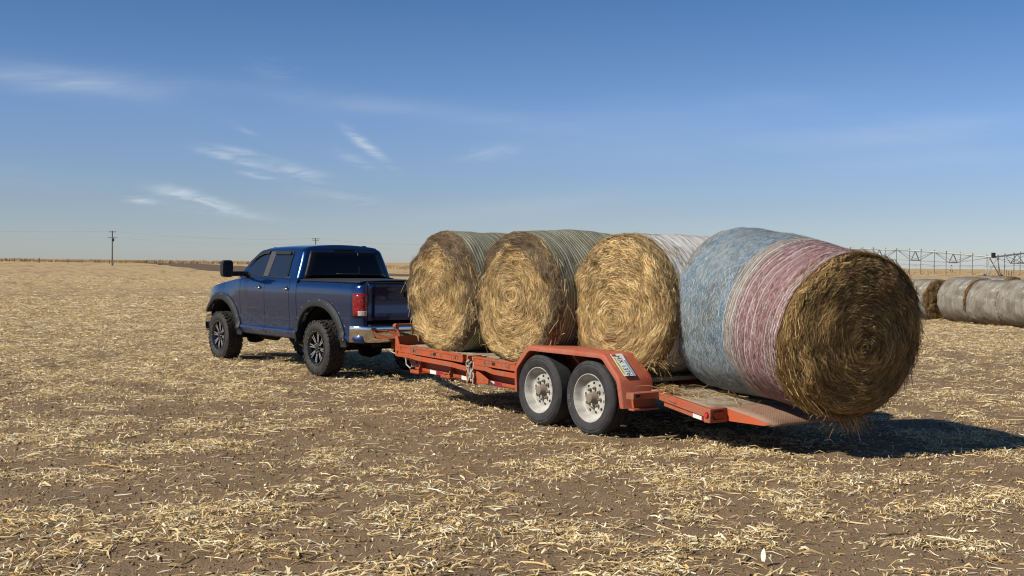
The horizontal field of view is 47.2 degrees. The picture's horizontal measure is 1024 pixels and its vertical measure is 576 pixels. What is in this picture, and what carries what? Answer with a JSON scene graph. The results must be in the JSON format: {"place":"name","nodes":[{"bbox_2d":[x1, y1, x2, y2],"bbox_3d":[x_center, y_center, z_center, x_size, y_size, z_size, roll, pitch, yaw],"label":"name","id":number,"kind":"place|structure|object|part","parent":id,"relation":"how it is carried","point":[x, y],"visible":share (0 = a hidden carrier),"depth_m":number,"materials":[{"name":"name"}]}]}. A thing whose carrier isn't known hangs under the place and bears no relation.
{"place":"outdoors","nodes":[
{"label":"outdoors","id":0,"kind":"place"},
{"bbox_2d":[96,260,409,275],"bbox_3d":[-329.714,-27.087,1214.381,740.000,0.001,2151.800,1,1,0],"label":"ploughed strip","id":1,"kind":"object","parent":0,"point":[212,267],"visible":0.2,"depth_m":328.18,"materials":[{"name":"soil"}]},
{"bbox_2d":[0,258,1023,575],"bbox_3d":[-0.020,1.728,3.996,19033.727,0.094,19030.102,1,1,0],"label":"ground","id":2,"kind":"structure","parent":0,"point":[122,272],"depth_m":10.26,"materials":[{"name":"soil"}]},
{"bbox_2d":[109,231,115,265],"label":"utility pole","id":3,"kind":"object","parent":2,"relation":"on","point":[112,262],"visible":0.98,"depth_m":329.77,"materials":[{"name":"brown wood"}]},
{"bbox_2d":[205,245,416,375],"bbox_3d":[-3.276,0.298,20.321,2.796,2.095,6.175,0,2,-38],"label":"pickup truck","id":4,"kind":"object","parent":2,"relation":"on","point":[323,308],"visible":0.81,"depth_m":19.32,"materials":[{"name":"blue paint"}]},
{"bbox_3d":[-4.176,0.073,20.040,0.257,1.440,1.815,0,2,-38],"label":"front door","id":5,"kind":"part","parent":4,"relation":"part of","materials":[{"name":"blue paint"}]},
{"bbox_3d":[-3.880,0.089,19.663,0.257,1.430,0.887,0,2,-38],"label":"rear door","id":6,"kind":"part","parent":4,"relation":"part of","materials":[{"name":"blue paint"}]},
{"bbox_3d":[-2.790,-0.390,19.697,1.603,0.452,0.110,0,2,-38],"label":"rear window frame","id":7,"kind":"part","parent":4,"relation":"part of","materials":[{"name":"black rubber"}]},
{"bbox_3d":[-2.784,-0.390,19.691,1.547,0.432,0.102,0,2,-38],"label":"rear window","id":8,"kind":"part","parent":4,"relation":"part of","materials":[{"name":"black glass"}]},
{"bbox_2d":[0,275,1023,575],"bbox_3d":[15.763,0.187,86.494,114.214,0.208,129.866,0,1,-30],"label":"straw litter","id":9,"kind":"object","parent":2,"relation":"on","point":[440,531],"visible":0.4,"depth_m":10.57,"materials":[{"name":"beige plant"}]},
{"bbox_2d":[0,359,1023,575],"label":"soil clods","id":10,"kind":"object","parent":2,"relation":"on","point":[595,502],"visible":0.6,"depth_m":10.30,"materials":[{"name":"brown soil"}]},
{"bbox_2d":[0,258,1023,274],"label":"dry weeds","id":11,"kind":"object","parent":2,"relation":"on","point":[246,262],"visible":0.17,"depth_m":614.08,"materials":[{"name":"beige plant"}]},
{"bbox_2d":[391,323,861,435],"bbox_3d":[0.597,1.010,14.760,2.614,0.990,8.180,0,1,-36],"label":"flatbed trailer","id":12,"kind":"object","parent":2,"relation":"on","point":[589,391],"visible":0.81,"depth_m":12.52,"materials":[{"name":"orange metal"}]},
{"bbox_2d":[402,230,507,351],"bbox_3d":[-0.310,0.071,15.443,1.733,1.630,1.711,0,1,-36],"label":"round hay bale","id":13,"kind":"object","parent":12,"relation":"on","point":[445,270],"visible":0.61,"depth_m":14.82},
{"bbox_2d":[465,229,613,361],"bbox_3d":[0.664,0.128,14.091,1.804,1.672,1.815,-1,2,-37],"label":"round hay bale","id":14,"kind":"object","parent":12,"relation":"on","point":[527,293],"visible":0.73,"depth_m":13.47},
{"bbox_2d":[573,232,710,385],"bbox_3d":[1.730,0.274,13.012,1.712,1.795,1.713,0,1,-35],"label":"round hay bale","id":15,"kind":"object","parent":12,"relation":"on","point":[627,284],"visible":0.65,"depth_m":12.41},
{"bbox_2d":[645,382,765,406],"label":"hay scraps","id":16,"kind":"object","parent":12,"relation":"on","point":[670,390],"visible":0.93,"depth_m":11.99,"materials":[{"name":"beige plant"}]},
{"bbox_2d":[678,227,929,441],"bbox_3d":[2.824,0.396,11.765,1.769,1.895,2.208,0,7,-25],"label":"round hay bale","id":17,"kind":"object","parent":12,"relation":"on","point":[821,328],"visible":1,"depth_m":10.97},
{"bbox_2d":[761,549,765,561],"bbox_3d":[1.532,1.628,7.144,0.008,0.086,0.038,0,2,-40],"label":"corn husk","id":18,"kind":"object","parent":2,"relation":"on","point":[763,555],"visible":1,"depth_m":7.15,"materials":[{"name":"white plant"}]},
{"bbox_2d":[911,279,945,319],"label":"round hay bale","id":19,"kind":"object","parent":2,"relation":"on","point":[928,290],"visible":0.45,"depth_m":41.04},
{"bbox_2d":[847,247,1023,275],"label":"pivot irrigation system","id":20,"kind":"object","parent":2,"relation":"on","point":[993,255],"visible":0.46,"depth_m":157.60,"materials":[{"name":"metal"}]},
{"bbox_2d":[937,277,990,322],"bbox_3d":[15.460,0.396,39.600,1.641,1.562,1.703,0,1,-12],"label":"round hay bale","id":21,"kind":"object","parent":2,"relation":"on","point":[952,293],"visible":0.56,"depth_m":39.27},
{"bbox_2d":[904,264,1023,271],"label":"strip","id":22,"kind":"object","parent":2,"relation":"on","point":[959,266],"visible":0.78,"depth_m":699.85,"materials":[{"name":"soil"}]},
{"bbox_2d":[966,279,1010,325],"bbox_3d":[15.829,0.468,38.129,1.549,1.476,1.710,0,1,-16],"label":"round hay bale","id":23,"kind":"object","parent":2,"relation":"on","point":[981,297],"visible":0.47,"depth_m":37.88},
{"bbox_2d":[976,275,1020,279],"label":"round hay bale","id":24,"kind":"object","parent":2,"relation":"on","point":[1002,277],"visible":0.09,"depth_m":40.85},
{"bbox_2d":[995,279,1023,326],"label":"round hay bale","id":25,"kind":"object","parent":2,"relation":"on","point":[1009,303],"visible":0.99,"depth_m":36.61},
{"bbox_2d":[0,0,1023,269],"label":"sky","id":26,"kind":"structure","parent":0,"point":[259,125],"materials":[{"name":"blue"}]}
]}

